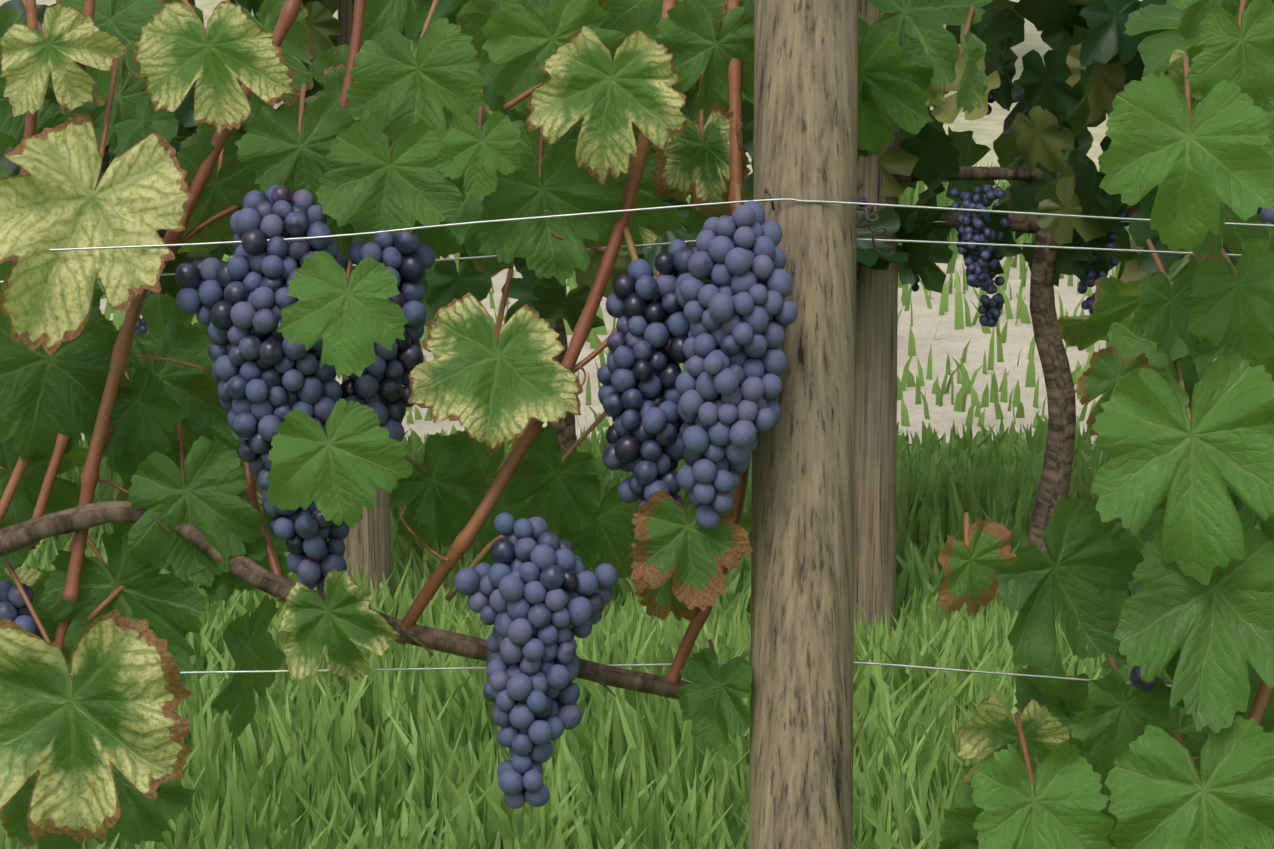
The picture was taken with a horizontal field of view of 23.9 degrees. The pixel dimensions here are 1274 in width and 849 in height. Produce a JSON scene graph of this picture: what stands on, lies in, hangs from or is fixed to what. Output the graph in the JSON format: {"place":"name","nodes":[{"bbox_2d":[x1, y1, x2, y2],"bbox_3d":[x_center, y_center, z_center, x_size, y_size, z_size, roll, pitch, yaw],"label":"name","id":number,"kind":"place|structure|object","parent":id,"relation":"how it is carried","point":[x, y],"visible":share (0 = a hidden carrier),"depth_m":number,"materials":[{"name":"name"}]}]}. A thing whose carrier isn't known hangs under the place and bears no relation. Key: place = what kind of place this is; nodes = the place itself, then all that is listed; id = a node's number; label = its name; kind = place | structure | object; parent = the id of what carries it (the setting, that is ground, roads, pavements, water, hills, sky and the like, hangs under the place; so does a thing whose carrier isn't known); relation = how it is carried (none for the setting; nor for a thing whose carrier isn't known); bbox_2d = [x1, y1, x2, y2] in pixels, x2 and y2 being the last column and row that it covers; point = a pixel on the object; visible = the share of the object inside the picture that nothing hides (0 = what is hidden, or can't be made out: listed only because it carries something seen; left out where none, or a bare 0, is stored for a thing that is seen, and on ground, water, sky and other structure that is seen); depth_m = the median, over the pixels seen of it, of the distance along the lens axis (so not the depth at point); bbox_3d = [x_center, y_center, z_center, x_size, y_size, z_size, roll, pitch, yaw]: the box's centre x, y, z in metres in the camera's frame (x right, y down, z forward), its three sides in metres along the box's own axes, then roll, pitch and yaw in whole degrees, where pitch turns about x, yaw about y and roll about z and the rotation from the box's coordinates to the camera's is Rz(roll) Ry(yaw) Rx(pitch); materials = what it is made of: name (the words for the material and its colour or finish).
{"place":"outdoors","nodes":[
{"label":"outdoors","id":0,"kind":"place"},
{"bbox_2d":[0,0,1142,770],"bbox_3d":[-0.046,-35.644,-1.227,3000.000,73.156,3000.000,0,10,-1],"label":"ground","id":1,"kind":"structure","parent":0,"point":[986,130],"depth_m":14.16,"materials":[{"name":"soil"}]},
{"bbox_2d":[0,0,1236,630],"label":"background vine row","id":2,"kind":"object","parent":1,"relation":"on","point":[1064,96],"visible":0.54,"depth_m":5.03,"materials":[{"name":"green wood"}]},
{"bbox_2d":[0,0,1273,848],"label":"grapevine","id":3,"kind":"object","parent":1,"relation":"on","point":[234,441],"visible":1,"depth_m":1.95,"materials":[{"name":"green plant"}]},
{"bbox_2d":[0,161,1260,848],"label":"grass","id":4,"kind":"structure","parent":0,"point":[372,759],"depth_m":4.22,"materials":[{"name":"green plant"}]},
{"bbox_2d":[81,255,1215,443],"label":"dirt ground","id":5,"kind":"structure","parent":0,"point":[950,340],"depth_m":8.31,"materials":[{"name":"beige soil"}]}
]}

